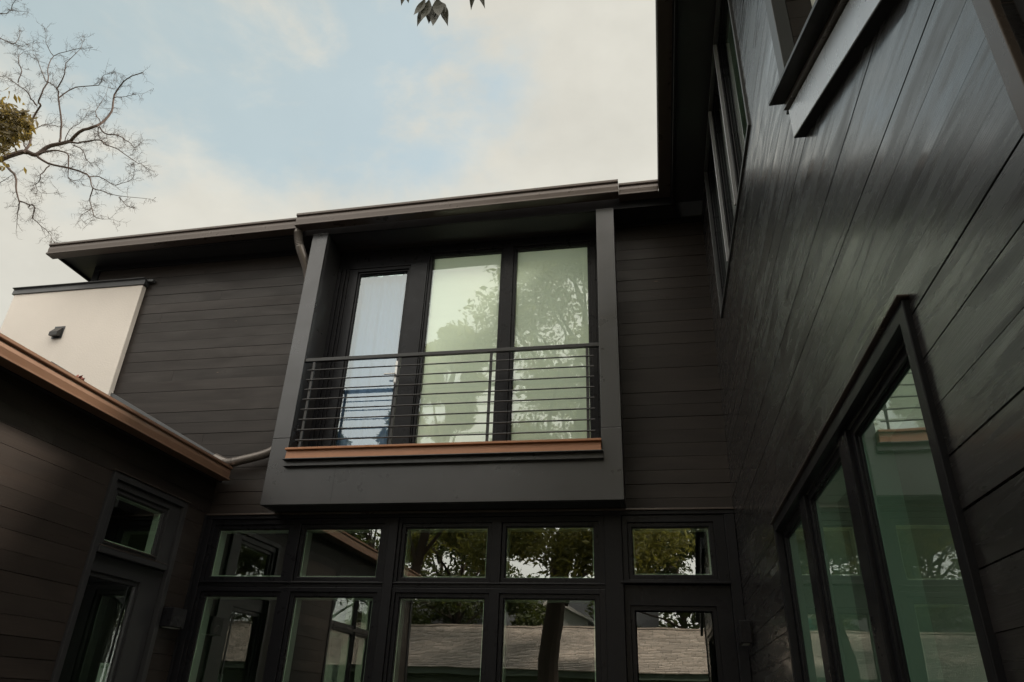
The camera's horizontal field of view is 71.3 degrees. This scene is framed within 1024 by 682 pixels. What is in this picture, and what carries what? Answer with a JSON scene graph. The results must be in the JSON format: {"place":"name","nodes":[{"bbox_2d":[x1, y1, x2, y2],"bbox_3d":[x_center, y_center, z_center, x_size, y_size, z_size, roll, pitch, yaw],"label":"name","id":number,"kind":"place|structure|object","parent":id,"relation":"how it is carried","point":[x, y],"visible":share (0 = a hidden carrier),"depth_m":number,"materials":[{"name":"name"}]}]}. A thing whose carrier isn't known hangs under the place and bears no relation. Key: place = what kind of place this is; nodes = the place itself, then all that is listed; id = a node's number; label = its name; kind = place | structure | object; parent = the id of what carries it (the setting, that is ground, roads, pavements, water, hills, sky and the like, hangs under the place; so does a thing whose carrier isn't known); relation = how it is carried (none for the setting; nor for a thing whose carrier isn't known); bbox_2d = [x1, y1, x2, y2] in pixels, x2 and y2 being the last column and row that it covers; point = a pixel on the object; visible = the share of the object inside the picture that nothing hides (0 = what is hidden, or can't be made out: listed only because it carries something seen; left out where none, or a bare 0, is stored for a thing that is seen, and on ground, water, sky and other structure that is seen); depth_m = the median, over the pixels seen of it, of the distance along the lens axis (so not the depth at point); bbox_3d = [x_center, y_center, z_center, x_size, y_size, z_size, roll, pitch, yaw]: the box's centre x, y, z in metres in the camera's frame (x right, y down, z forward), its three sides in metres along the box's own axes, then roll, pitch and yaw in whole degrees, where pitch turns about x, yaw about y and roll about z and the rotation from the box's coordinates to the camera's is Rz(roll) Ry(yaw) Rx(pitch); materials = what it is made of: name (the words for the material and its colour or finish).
{"place":"outdoors","nodes":[
{"label":"outdoors","id":0,"kind":"place"},
{"bbox_2d":[0,0,658,328],"label":"sky","id":1,"kind":"structure","parent":0,"point":[255,110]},
{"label":"ground","id":2,"kind":"structure","parent":0,"visible":0},
{"bbox_2d":[0,87,38,177],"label":"tree","id":3,"kind":"object","parent":2,"relation":"on","point":[14,122],"visible":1,"depth_m":17.48,"materials":[{"name":"green plant"}]},
{"bbox_2d":[0,0,157,242],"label":"tree","id":4,"kind":"object","parent":2,"relation":"on","point":[45,150],"visible":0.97,"depth_m":20.74,"materials":[{"name":"brown plant"}]},
{"bbox_2d":[401,0,484,25],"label":"tree","id":5,"kind":"object","parent":2,"relation":"on","point":[424,8],"visible":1,"depth_m":4.71,"materials":[{"name":"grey plant"}]},
{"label":"terrace","id":6,"kind":"structure","parent":0,"visible":0},
{"bbox_2d":[0,333,232,681],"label":"house wing","id":7,"kind":"structure","parent":6,"relation":"on","point":[106,500],"depth_m":5.63,"materials":[{"name":"black wood"}]},
{"bbox_2d":[0,277,155,395],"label":"parapet wall","id":8,"kind":"structure","parent":7,"relation":"on","point":[97,319],"depth_m":8.51,"materials":[{"name":"white paint"}]},
{"bbox_2d":[48,326,65,338],"bbox_3d":[-5.397,-0.117,8.445,0.138,0.160,0.073,-3,-28,10],"label":"vent hood","id":9,"kind":"object","parent":8,"relation":"attached to","point":[56,332],"visible":1,"depth_m":8.43,"materials":[{"name":"black metal"}]},
{"bbox_2d":[96,663,109,681],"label":"paper notice","id":10,"kind":"object","parent":7,"relation":"attached to","point":[102,672],"visible":1,"depth_m":5.71,"materials":[{"name":"white"}]},
{"bbox_2d":[89,553,162,681],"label":"door","id":11,"kind":"structure","parent":7,"relation":"in","point":[145,582],"depth_m":6.00,"materials":[{"name":"black wood"}]},
{"bbox_2d":[99,481,180,563],"bbox_3d":[-3.241,1.591,6.162,0.104,0.540,0.923,-3,-28,10],"label":"window","id":12,"kind":"structure","parent":7,"relation":"in","point":[166,514],"depth_m":6.34,"materials":[{"name":"black metal"}]},
{"bbox_2d":[159,607,186,628],"bbox_3d":[-3.034,2.480,6.380,0.124,0.164,0.200,-3,-28,10],"label":"wall lamp","id":13,"kind":"object","parent":7,"relation":"attached to","point":[173,617],"visible":1,"depth_m":6.32,"materials":[{"name":"black metal"}]},
{"bbox_2d":[46,179,751,681],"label":"house wing","id":14,"kind":"structure","parent":6,"relation":"on","point":[644,585],"depth_m":7.55,"materials":[{"name":"black wood"}]},
{"bbox_2d":[213,228,308,466],"bbox_3d":[-2.647,-0.024,7.663,0.735,2.768,0.364,-3,-28,10],"label":"downspout","id":15,"kind":"object","parent":14,"relation":"attached to","point":[265,453],"visible":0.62,"depth_m":7.17,"materials":[{"name":"grey metal"}]},
{"bbox_2d":[177,586,381,681],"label":"window","id":16,"kind":"structure","parent":14,"relation":"in","point":[279,657],"depth_m":6.50,"materials":[{"name":"black metal"}]},
{"bbox_2d":[199,518,389,587],"bbox_3d":[-2.041,2.027,6.801,1.837,0.625,0.152,-3,-28,10],"label":"window","id":17,"kind":"structure","parent":14,"relation":"in","point":[299,531],"depth_m":6.78,"materials":[{"name":"black metal"}]},
{"bbox_2d":[260,208,625,512],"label":"balcony","id":18,"kind":"structure","parent":14,"relation":"attached to","point":[480,375],"depth_m":7.33,"materials":[{"name":"black wood"}]},
{"bbox_2d":[321,265,410,445],"bbox_3d":[-1.529,0.221,7.722,0.774,2.343,0.236,-3,-28,10],"label":"door","id":19,"kind":"structure","parent":18,"relation":"in","point":[373,317],"depth_m":7.85,"materials":[{"name":"clear glass"}]},
{"bbox_2d":[409,236,599,443],"bbox_3d":[-0.049,0.046,7.479,1.890,2.539,0.115,-3,-28,10],"label":"window","id":20,"kind":"structure","parent":18,"relation":"in","point":[538,292],"depth_m":7.53,"materials":[{"name":"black glass"}]},
{"bbox_2d":[382,588,607,681],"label":"window","id":21,"kind":"structure","parent":14,"relation":"in","point":[495,601],"depth_m":6.14,"materials":[{"name":"black metal"}]},
{"bbox_2d":[393,516,604,588],"bbox_3d":[-0.115,1.919,6.447,1.905,0.625,0.152,-3,-28,10],"label":"window","id":22,"kind":"structure","parent":14,"relation":"in","point":[498,529],"depth_m":6.41,"materials":[{"name":"black metal"}]},
{"bbox_2d":[621,514,729,584],"bbox_3d":[1.403,1.813,6.179,0.875,0.580,0.152,-3,-28,10],"label":"window","id":23,"kind":"structure","parent":14,"relation":"in","point":[713,525],"depth_m":6.15,"materials":[{"name":"black metal"}]},
{"bbox_2d":[624,585,739,681],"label":"door","id":24,"kind":"structure","parent":14,"relation":"in","point":[716,600],"depth_m":5.92,"materials":[{"name":"black metal"}]},
{"bbox_2d":[655,0,1023,681],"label":"house wing","id":25,"kind":"structure","parent":6,"relation":"on","point":[845,178],"depth_m":2.40,"materials":[{"name":"black painted wood siding"},{"name":"clear glass"}]},
{"bbox_2d":[707,0,746,300],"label":"window","id":26,"kind":"structure","parent":25,"relation":"in","point":[727,117],"depth_m":5.49,"materials":[{"name":"black metal"}]},
{"bbox_2d":[737,620,753,645],"bbox_3d":[1.771,2.217,5.413,0.094,0.164,0.200,-3,-28,10],"label":"wall lamp","id":27,"kind":"object","parent":25,"relation":"attached to","point":[745,632],"visible":1,"depth_m":5.34,"materials":[{"name":"black metal"}]},
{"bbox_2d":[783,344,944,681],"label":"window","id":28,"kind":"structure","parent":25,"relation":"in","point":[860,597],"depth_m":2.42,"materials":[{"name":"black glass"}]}
]}

